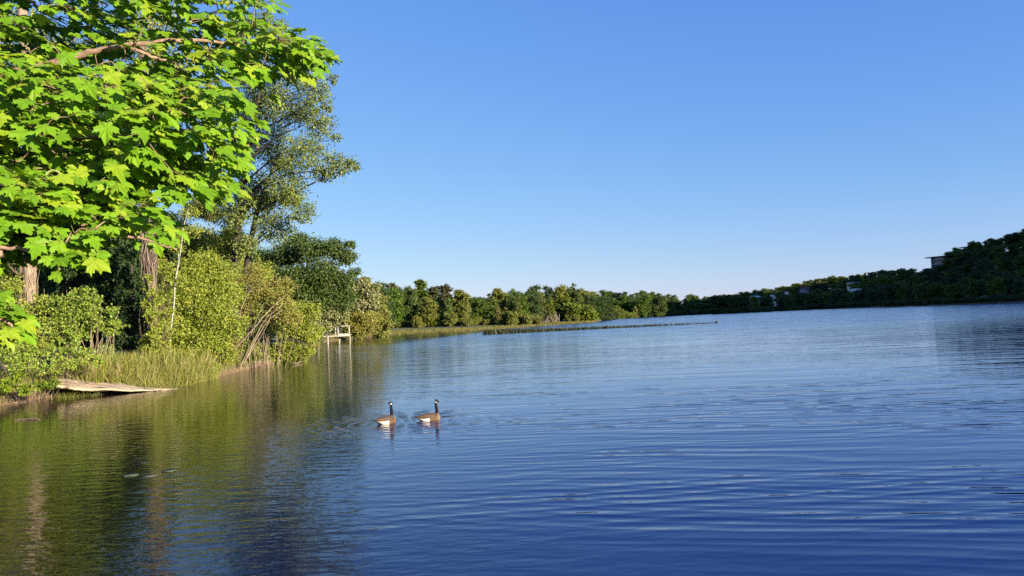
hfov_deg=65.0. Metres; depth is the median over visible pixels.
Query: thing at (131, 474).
floating leaf
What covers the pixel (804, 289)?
house
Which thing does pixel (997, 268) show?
deciduous tree
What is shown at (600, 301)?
deciduous tree
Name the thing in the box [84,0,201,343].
shaggy trunk tree
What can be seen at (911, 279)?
deciduous tree
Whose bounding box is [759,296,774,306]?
deciduous tree
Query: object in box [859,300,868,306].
shrub
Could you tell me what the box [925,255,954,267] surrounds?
apartment building
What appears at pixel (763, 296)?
deciduous tree
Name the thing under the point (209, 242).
shore bush
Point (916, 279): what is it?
deciduous tree
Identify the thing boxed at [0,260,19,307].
deciduous tree
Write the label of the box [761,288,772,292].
deciduous tree
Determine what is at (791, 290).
deciduous tree
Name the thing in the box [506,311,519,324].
shrub
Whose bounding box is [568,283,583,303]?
deciduous tree
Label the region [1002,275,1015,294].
deciduous tree
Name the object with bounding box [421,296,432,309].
deciduous tree
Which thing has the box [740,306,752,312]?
shrub
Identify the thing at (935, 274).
deciduous tree
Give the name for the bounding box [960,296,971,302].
shrub
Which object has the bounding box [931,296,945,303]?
shrub
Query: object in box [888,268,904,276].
deciduous tree
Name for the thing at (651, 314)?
shrub
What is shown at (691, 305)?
deciduous tree
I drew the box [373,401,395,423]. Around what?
goose
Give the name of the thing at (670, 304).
deciduous tree
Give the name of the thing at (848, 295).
deciduous tree
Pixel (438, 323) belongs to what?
shrub
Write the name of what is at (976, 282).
deciduous tree
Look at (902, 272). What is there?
deciduous tree
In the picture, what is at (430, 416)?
goose
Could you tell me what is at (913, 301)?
shrub
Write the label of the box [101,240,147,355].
evergreen tree
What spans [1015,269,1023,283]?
deciduous tree
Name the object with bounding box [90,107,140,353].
deciduous tree
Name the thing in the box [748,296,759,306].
deciduous tree
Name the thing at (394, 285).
deciduous tree
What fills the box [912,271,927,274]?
deciduous tree
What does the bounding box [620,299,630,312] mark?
deciduous tree
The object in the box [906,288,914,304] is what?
conifer tree
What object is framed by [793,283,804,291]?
deciduous tree
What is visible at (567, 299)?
deciduous tree
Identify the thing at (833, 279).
deciduous tree
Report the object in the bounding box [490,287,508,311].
deciduous tree
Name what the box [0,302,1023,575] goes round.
water
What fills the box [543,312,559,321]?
fallen tree
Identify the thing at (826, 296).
deciduous tree
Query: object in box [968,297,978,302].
shrub
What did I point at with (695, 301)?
deciduous tree
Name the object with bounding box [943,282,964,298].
deciduous tree
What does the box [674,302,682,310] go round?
deciduous tree
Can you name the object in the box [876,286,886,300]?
deciduous tree
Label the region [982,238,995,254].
deciduous tree
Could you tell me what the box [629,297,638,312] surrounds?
deciduous tree
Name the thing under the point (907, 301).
shrub
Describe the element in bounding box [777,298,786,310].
conifer tree
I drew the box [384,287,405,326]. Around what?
deciduous tree
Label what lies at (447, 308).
deciduous tree
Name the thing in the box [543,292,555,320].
deciduous tree
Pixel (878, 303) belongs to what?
shrub
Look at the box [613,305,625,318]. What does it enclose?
shrub
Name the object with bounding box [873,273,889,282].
deciduous tree
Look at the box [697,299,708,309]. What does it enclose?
deciduous tree
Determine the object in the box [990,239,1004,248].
deciduous tree
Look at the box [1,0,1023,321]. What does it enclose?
sky
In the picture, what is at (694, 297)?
deciduous tree
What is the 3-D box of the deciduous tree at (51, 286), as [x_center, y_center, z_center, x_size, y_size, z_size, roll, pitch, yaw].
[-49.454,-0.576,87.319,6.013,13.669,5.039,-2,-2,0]
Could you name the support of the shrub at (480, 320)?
on the ground at (232, 370)
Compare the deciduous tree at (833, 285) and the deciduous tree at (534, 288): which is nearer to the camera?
the deciduous tree at (534, 288)
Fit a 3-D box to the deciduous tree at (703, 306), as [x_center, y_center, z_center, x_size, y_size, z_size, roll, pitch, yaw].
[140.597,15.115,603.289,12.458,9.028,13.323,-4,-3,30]
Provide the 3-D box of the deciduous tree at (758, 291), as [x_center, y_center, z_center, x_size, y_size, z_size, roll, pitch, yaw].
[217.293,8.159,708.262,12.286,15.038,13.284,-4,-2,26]
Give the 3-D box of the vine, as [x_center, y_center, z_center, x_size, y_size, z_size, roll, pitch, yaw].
[-23.961,0.940,40.126,1.493,6.835,1.531,-1,-3,-40]
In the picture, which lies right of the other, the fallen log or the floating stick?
the fallen log
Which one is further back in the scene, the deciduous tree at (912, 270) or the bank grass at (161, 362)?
the deciduous tree at (912, 270)
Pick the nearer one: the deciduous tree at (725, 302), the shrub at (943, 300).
the shrub at (943, 300)
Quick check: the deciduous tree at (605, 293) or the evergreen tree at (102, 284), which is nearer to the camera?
the evergreen tree at (102, 284)
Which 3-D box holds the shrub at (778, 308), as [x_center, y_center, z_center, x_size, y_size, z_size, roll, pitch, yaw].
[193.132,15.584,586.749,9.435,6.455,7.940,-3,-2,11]
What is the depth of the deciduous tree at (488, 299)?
289.49 m
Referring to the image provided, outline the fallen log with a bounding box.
[55,378,177,395]
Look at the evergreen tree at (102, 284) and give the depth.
51.34 m
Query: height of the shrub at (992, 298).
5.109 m
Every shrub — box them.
[0,273,60,374]
[25,286,130,360]
[395,321,403,327]
[411,315,422,327]
[430,319,442,326]
[444,312,457,326]
[460,318,472,325]
[471,316,477,324]
[476,316,482,324]
[481,318,493,324]
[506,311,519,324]
[522,314,533,324]
[532,316,542,324]
[561,302,599,320]
[564,314,571,320]
[568,313,579,320]
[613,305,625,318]
[624,310,634,317]
[646,311,655,316]
[673,310,685,315]
[688,310,698,314]
[697,309,708,314]
[716,307,724,313]
[722,308,732,313]
[731,308,740,312]
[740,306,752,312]
[751,305,761,311]
[759,306,768,311]
[764,306,775,311]
[773,306,782,310]
[781,305,791,310]
[787,304,800,309]
[803,304,811,309]
[816,302,829,307]
[828,304,840,307]
[839,301,847,307]
[844,301,853,306]
[850,301,863,306]
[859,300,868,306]
[866,302,875,305]
[874,300,882,305]
[882,299,890,305]
[885,299,895,305]
[893,299,904,305]
[900,298,913,304]
[910,299,919,304]
[915,299,925,304]
[922,298,931,304]
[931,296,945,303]
[940,298,950,303]
[946,297,956,302]
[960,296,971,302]
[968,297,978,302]
[975,297,985,302]
[985,294,1000,301]
[997,294,1008,300]
[1004,294,1016,300]
[1012,295,1021,300]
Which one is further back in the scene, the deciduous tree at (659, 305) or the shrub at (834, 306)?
the shrub at (834, 306)
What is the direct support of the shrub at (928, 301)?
on the ground at (232, 370)
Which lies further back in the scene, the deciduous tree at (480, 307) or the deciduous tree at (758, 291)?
the deciduous tree at (758, 291)
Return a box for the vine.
[15,253,49,366]
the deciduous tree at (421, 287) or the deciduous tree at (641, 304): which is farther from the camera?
the deciduous tree at (641, 304)
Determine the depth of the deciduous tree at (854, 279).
703.15 m
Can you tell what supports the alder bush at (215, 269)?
on the ground at (232, 370)
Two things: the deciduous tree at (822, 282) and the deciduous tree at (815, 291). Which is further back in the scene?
the deciduous tree at (822, 282)
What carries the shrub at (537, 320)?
on the ground at (232, 370)
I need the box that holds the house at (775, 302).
[769,293,785,305]
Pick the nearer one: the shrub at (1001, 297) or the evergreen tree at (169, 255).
the evergreen tree at (169, 255)
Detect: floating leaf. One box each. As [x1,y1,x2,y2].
[122,473,138,476]
[142,474,157,476]
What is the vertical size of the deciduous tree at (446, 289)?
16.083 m
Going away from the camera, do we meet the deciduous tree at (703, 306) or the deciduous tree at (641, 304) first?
the deciduous tree at (641, 304)
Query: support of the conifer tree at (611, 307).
on the ground at (232, 370)
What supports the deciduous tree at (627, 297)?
on the ground at (232, 370)
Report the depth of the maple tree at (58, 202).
4.38 m
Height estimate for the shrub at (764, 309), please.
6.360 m
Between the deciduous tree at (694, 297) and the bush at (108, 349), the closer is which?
the bush at (108, 349)
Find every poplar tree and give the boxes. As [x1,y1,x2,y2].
[195,9,362,349]
[243,152,308,351]
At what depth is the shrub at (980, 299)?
438.64 m
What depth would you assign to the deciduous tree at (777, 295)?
679.50 m
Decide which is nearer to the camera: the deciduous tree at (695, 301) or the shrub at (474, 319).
the shrub at (474, 319)
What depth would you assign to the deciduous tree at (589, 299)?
365.55 m
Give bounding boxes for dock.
[323,325,350,343]
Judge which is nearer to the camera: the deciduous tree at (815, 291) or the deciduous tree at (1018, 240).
the deciduous tree at (1018, 240)
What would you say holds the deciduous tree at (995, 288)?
on the ground at (232, 370)
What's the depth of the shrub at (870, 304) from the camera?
537.50 m
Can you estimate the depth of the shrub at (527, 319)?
270.64 m
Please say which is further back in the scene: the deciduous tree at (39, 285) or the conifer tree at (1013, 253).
the conifer tree at (1013, 253)
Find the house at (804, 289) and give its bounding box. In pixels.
[800,287,808,293]
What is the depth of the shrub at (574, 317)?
324.87 m
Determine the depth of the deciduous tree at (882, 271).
696.39 m
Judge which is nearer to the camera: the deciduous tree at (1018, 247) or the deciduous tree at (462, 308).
the deciduous tree at (462, 308)
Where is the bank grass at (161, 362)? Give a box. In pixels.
[0,346,252,403]
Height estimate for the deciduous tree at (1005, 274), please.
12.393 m
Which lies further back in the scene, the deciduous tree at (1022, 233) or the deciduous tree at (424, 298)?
the deciduous tree at (1022, 233)
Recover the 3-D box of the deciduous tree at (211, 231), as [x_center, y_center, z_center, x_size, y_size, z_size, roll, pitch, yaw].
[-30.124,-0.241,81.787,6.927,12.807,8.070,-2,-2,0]
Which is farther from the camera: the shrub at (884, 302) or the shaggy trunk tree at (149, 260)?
the shrub at (884, 302)
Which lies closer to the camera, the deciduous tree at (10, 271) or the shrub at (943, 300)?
the deciduous tree at (10, 271)
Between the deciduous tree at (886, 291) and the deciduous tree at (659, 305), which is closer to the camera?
the deciduous tree at (886, 291)
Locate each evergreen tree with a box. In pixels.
[47,263,103,352]
[69,215,139,352]
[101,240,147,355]
[146,210,194,340]
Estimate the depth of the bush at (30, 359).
34.61 m
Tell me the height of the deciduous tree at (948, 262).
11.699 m
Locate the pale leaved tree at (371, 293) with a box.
[302,275,381,344]
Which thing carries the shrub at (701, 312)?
on the ground at (232, 370)
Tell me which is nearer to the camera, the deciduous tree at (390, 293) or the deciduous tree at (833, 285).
the deciduous tree at (390, 293)
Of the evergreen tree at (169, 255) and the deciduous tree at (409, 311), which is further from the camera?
the deciduous tree at (409, 311)
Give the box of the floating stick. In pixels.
[14,418,39,420]
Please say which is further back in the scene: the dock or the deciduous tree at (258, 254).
the deciduous tree at (258, 254)
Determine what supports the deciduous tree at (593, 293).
on the ground at (232, 370)
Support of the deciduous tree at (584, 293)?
on the ground at (232, 370)
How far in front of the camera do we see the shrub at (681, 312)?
572.00 m
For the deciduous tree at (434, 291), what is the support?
on the ground at (232, 370)
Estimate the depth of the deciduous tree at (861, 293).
578.61 m
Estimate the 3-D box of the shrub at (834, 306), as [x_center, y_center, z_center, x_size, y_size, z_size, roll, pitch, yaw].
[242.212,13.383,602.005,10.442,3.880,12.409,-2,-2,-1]
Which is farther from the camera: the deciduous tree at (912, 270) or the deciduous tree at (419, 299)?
the deciduous tree at (912, 270)
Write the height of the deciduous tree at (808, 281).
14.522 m
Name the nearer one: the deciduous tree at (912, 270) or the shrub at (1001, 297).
the shrub at (1001, 297)
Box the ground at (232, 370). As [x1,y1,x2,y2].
[0,250,1023,405]
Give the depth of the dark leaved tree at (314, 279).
83.58 m
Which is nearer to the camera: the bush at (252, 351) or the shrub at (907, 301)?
the bush at (252, 351)
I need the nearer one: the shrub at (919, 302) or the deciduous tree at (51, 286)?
the deciduous tree at (51, 286)
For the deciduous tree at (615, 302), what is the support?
on the ground at (232, 370)
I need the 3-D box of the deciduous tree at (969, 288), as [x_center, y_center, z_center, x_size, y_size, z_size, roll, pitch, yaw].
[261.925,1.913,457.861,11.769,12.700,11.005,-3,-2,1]
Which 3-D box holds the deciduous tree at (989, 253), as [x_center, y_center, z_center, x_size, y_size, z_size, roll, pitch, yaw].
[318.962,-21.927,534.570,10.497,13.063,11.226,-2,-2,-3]
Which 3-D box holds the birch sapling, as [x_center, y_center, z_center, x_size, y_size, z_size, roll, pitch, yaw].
[-17.882,-0.054,43.887,2.058,9.250,2.094,-2,-2,0]
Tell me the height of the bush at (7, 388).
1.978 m
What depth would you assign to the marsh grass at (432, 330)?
223.00 m
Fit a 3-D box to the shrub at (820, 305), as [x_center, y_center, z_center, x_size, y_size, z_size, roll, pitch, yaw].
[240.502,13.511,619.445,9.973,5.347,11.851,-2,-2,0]
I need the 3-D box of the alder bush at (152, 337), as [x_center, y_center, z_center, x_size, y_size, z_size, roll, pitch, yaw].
[-19.000,1.216,43.535,2.529,6.950,4.614,-1,-2,-26]
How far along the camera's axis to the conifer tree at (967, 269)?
521.80 m
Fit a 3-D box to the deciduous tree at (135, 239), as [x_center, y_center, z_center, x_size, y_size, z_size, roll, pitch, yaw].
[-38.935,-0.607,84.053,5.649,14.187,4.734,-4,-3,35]
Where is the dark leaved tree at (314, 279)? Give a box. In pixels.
[244,229,365,344]
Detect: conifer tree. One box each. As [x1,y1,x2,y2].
[600,296,614,319]
[607,296,619,318]
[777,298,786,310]
[835,290,847,307]
[902,271,911,284]
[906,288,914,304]
[959,260,975,276]
[1005,244,1020,258]
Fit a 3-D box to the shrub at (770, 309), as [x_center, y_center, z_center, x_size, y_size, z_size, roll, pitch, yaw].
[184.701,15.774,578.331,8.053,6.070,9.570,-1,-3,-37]
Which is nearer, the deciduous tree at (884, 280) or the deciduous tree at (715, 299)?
the deciduous tree at (715, 299)
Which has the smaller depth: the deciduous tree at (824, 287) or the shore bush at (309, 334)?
the shore bush at (309, 334)
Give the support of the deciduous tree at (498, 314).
on the ground at (232, 370)
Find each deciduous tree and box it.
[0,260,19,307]
[7,76,91,297]
[12,257,54,327]
[36,253,62,326]
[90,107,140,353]
[125,232,141,303]
[157,193,223,313]
[188,223,244,345]
[252,246,267,310]
[253,282,265,330]
[259,268,287,325]
[370,292,396,337]
[375,279,399,330]
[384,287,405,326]
[386,283,399,289]
[400,286,419,321]
[400,295,419,321]
[412,279,431,302]
[416,294,421,316]
[417,299,440,326]
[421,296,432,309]
[425,285,441,304]
[434,296,444,320]
[439,283,452,307]
[442,297,454,325]
[446,296,457,310]
[452,289,471,318]
[467,296,489,319]
[485,293,492,318]
[486,298,500,318]
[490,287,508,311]
[493,304,503,324]
[499,307,509,324]
[505,294,517,312]
[506,288,521,304]
[513,300,523,324]
[521,295,529,315]
[524,283,543,316]
[524,290,542,315]
[540,291,547,318]
[542,283,555,306]
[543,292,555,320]
[546,296,556,320]
[553,284,567,307]
[553,292,564,319]
[562,293,569,316]
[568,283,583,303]
[575,287,584,292]
[578,290,590,303]
[582,293,597,309]
[591,291,601,298]
[594,296,605,319]
[598,290,613,297]
[608,299,622,308]
[615,292,629,299]
[620,295,633,303]
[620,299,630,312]
[629,292,639,298]
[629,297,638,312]
[631,305,638,317]
[635,294,650,317]
[638,290,647,296]
[642,292,656,301]
[649,294,668,316]
[665,294,676,301]
[665,299,675,311]
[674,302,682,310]
[678,299,688,310]
[685,302,697,310]
[687,294,699,299]
[688,299,700,307]
[694,302,707,309]
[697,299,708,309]
[709,295,723,309]
[721,294,729,308]
[728,295,739,308]
[734,297,748,307]
[739,291,750,306]
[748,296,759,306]
[752,289,762,295]
[758,295,773,306]
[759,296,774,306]
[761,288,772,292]
[773,286,784,292]
[773,291,786,302]
[784,286,795,294]
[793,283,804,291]
[793,292,806,305]
[801,279,812,286]
[802,282,816,288]
[803,291,814,304]
[809,284,818,296]
[810,289,825,301]
[816,283,829,293]
[817,281,829,288]
[817,292,830,302]
[826,275,839,288]
[829,283,840,290]
[834,289,848,299]
[837,276,847,283]
[837,279,851,289]
[843,291,854,301]
[847,283,861,290]
[848,275,860,281]
[850,277,861,282]
[851,288,866,301]
[861,277,873,287]
[867,271,880,281]
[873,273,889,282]
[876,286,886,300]
[877,276,894,285]
[878,269,890,273]
[880,283,900,299]
[885,274,900,284]
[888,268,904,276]
[893,280,909,297]
[895,269,909,281]
[907,268,919,274]
[907,274,924,284]
[911,274,922,286]
[911,281,933,299]
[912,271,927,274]
[928,271,945,281]
[931,263,944,277]
[941,258,955,271]
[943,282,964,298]
[951,247,965,259]
[960,249,977,265]
[961,282,983,296]
[966,244,978,254]
[967,240,982,258]
[967,277,985,297]
[969,250,987,266]
[973,257,991,274]
[981,274,995,296]
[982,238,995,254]
[983,245,996,263]
[984,269,1003,286]
[986,276,1010,295]
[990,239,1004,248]
[991,244,1008,259]
[993,259,1007,273]
[1001,232,1017,250]
[1001,270,1016,284]
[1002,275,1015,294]
[1011,232,1022,243]
[1014,242,1023,254]
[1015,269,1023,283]
[1019,229,1023,239]
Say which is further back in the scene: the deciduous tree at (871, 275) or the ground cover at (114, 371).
the deciduous tree at (871, 275)
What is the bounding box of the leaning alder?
[215,261,310,368]
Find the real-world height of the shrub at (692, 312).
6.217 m
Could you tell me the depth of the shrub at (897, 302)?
499.45 m
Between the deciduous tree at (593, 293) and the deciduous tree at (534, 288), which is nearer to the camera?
the deciduous tree at (534, 288)
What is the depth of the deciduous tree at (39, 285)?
86.50 m
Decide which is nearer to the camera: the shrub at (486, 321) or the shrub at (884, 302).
the shrub at (486, 321)
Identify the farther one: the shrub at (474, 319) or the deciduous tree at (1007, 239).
the deciduous tree at (1007, 239)
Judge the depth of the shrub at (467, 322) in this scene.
261.63 m
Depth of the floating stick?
25.11 m
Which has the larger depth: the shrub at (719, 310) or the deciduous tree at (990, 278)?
the shrub at (719, 310)
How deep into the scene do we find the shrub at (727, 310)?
567.82 m
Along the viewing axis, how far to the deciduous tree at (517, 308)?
273.88 m
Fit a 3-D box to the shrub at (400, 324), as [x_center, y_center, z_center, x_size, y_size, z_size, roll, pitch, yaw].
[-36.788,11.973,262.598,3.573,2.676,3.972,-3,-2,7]
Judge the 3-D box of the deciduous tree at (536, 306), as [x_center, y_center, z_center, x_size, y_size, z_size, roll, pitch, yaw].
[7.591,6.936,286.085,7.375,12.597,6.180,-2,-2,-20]
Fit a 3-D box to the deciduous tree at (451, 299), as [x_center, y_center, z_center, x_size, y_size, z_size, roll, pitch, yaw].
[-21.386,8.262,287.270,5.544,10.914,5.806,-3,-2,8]
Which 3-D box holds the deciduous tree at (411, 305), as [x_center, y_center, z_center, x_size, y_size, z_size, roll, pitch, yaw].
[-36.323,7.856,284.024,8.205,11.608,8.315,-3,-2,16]
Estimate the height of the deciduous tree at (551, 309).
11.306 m
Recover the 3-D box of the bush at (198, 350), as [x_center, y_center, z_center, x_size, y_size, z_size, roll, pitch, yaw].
[-17.444,3.956,43.736,2.822,1.535,1.861,-4,-3,29]
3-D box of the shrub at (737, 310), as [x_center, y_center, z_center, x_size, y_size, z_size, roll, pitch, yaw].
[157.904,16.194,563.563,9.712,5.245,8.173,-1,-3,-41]
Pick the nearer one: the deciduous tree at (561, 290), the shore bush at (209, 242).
the shore bush at (209, 242)
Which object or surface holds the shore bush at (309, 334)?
on the ground at (232, 370)
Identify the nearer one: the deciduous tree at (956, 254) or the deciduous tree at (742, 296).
the deciduous tree at (956, 254)
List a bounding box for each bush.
[0,336,106,396]
[0,367,61,403]
[80,343,140,368]
[136,252,182,357]
[159,246,262,367]
[171,347,221,370]
[176,223,276,345]
[234,336,271,366]
[242,299,326,362]
[286,341,321,360]
[331,309,382,339]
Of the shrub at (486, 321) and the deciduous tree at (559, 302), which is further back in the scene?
the deciduous tree at (559, 302)
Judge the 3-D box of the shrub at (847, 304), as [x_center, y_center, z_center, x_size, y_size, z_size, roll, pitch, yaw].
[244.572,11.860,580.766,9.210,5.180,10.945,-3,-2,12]
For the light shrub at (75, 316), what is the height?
4.616 m
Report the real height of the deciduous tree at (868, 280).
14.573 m
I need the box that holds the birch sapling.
[162,204,204,355]
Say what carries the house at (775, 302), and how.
on the ground at (232, 370)
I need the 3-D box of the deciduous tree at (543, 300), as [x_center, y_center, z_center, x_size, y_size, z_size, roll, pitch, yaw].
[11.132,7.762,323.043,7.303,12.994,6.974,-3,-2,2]
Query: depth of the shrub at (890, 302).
506.17 m
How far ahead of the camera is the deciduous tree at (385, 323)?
163.27 m
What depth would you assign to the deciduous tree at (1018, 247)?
516.08 m
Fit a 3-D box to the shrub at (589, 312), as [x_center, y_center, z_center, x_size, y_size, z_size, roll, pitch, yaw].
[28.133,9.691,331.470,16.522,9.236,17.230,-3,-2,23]
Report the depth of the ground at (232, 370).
101.60 m
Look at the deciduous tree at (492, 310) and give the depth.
283.84 m
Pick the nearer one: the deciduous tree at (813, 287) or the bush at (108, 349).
the bush at (108, 349)
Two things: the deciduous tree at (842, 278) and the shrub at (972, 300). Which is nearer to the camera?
the shrub at (972, 300)
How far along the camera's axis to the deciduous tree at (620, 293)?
658.20 m
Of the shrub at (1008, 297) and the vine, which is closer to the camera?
the vine
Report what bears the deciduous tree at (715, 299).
on the ground at (232, 370)
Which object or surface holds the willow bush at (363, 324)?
on the ground at (232, 370)
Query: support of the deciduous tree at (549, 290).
on the ground at (232, 370)
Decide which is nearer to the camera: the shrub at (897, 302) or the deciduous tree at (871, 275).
the shrub at (897, 302)
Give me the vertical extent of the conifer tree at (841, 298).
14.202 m
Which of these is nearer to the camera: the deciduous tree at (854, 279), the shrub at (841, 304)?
the shrub at (841, 304)
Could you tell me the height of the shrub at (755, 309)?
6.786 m
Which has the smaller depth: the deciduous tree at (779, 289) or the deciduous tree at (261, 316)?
the deciduous tree at (261, 316)
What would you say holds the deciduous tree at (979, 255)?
on the ground at (232, 370)
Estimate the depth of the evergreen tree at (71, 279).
53.25 m
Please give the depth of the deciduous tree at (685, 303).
643.53 m
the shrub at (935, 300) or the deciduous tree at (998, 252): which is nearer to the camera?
the shrub at (935, 300)
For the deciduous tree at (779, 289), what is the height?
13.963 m
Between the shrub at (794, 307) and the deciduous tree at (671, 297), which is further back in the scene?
the deciduous tree at (671, 297)
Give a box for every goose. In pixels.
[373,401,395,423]
[415,399,439,420]
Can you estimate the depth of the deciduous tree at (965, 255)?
552.37 m
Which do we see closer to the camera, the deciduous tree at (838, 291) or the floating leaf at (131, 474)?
the floating leaf at (131, 474)
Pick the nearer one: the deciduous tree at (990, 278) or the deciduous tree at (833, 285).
the deciduous tree at (990, 278)
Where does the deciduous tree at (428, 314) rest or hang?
on the ground at (232, 370)
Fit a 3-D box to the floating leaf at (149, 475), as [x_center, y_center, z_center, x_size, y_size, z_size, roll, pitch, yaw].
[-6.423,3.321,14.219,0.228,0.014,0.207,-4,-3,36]
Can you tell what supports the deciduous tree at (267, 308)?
on the ground at (232, 370)
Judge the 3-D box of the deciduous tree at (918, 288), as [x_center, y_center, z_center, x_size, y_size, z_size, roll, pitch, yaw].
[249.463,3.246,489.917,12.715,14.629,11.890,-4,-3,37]
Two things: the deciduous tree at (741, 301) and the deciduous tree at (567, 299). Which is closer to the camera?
the deciduous tree at (567, 299)
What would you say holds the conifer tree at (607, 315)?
on the ground at (232, 370)
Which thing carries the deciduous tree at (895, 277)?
on the ground at (232, 370)
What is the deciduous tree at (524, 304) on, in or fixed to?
on the ground at (232, 370)
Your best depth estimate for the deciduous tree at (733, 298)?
572.16 m
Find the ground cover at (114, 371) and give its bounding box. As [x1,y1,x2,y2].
[0,342,308,400]
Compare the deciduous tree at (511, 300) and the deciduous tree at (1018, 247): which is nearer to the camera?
the deciduous tree at (511, 300)
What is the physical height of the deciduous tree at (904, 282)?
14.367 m
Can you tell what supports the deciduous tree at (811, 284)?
on the ground at (232, 370)
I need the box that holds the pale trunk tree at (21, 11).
[0,0,95,373]
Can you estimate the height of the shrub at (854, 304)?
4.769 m
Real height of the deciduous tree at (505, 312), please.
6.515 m
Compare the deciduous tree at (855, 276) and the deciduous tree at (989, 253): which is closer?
the deciduous tree at (989, 253)
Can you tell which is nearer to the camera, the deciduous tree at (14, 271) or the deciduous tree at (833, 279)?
the deciduous tree at (14, 271)
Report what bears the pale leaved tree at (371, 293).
on the ground at (232, 370)
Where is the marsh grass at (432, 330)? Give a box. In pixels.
[323,320,598,340]
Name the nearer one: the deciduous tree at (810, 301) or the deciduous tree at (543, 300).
the deciduous tree at (543, 300)
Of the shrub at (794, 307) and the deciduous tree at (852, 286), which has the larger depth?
the deciduous tree at (852, 286)
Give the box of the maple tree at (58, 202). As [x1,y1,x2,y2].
[0,0,344,353]
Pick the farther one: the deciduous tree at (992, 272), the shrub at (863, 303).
the shrub at (863, 303)
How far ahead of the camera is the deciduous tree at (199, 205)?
74.19 m
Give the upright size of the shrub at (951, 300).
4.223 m
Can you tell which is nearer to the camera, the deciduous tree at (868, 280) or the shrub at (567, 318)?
the shrub at (567, 318)
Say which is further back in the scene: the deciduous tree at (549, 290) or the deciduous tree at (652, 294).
the deciduous tree at (652, 294)
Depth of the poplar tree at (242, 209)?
60.94 m
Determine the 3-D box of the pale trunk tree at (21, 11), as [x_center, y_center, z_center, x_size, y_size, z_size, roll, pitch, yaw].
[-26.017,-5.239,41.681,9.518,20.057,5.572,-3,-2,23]
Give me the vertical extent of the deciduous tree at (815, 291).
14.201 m
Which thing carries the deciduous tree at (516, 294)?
on the ground at (232, 370)
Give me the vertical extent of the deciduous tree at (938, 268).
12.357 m
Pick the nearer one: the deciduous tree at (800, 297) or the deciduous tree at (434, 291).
the deciduous tree at (434, 291)
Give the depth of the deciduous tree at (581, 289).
402.88 m
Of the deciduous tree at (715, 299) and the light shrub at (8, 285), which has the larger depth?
the deciduous tree at (715, 299)
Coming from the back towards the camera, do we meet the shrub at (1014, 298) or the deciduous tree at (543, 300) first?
the shrub at (1014, 298)
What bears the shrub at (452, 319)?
on the ground at (232, 370)
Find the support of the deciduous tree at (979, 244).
on the ground at (232, 370)
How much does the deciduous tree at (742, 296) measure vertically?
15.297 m
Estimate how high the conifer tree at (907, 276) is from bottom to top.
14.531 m
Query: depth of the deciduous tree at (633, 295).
668.48 m
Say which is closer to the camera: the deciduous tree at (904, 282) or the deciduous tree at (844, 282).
the deciduous tree at (904, 282)
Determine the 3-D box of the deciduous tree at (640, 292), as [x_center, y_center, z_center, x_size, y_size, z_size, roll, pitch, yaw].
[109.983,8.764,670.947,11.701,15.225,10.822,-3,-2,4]
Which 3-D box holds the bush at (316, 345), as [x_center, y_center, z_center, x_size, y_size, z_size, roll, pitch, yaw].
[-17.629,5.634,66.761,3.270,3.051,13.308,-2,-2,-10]
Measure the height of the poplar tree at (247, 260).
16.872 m
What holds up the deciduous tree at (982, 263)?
on the ground at (232, 370)
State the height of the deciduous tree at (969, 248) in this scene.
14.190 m
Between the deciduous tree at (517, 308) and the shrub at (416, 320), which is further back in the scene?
the deciduous tree at (517, 308)
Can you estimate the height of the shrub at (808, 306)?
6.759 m
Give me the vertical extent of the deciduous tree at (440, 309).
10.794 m
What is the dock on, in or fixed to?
in the water
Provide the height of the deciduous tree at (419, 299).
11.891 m

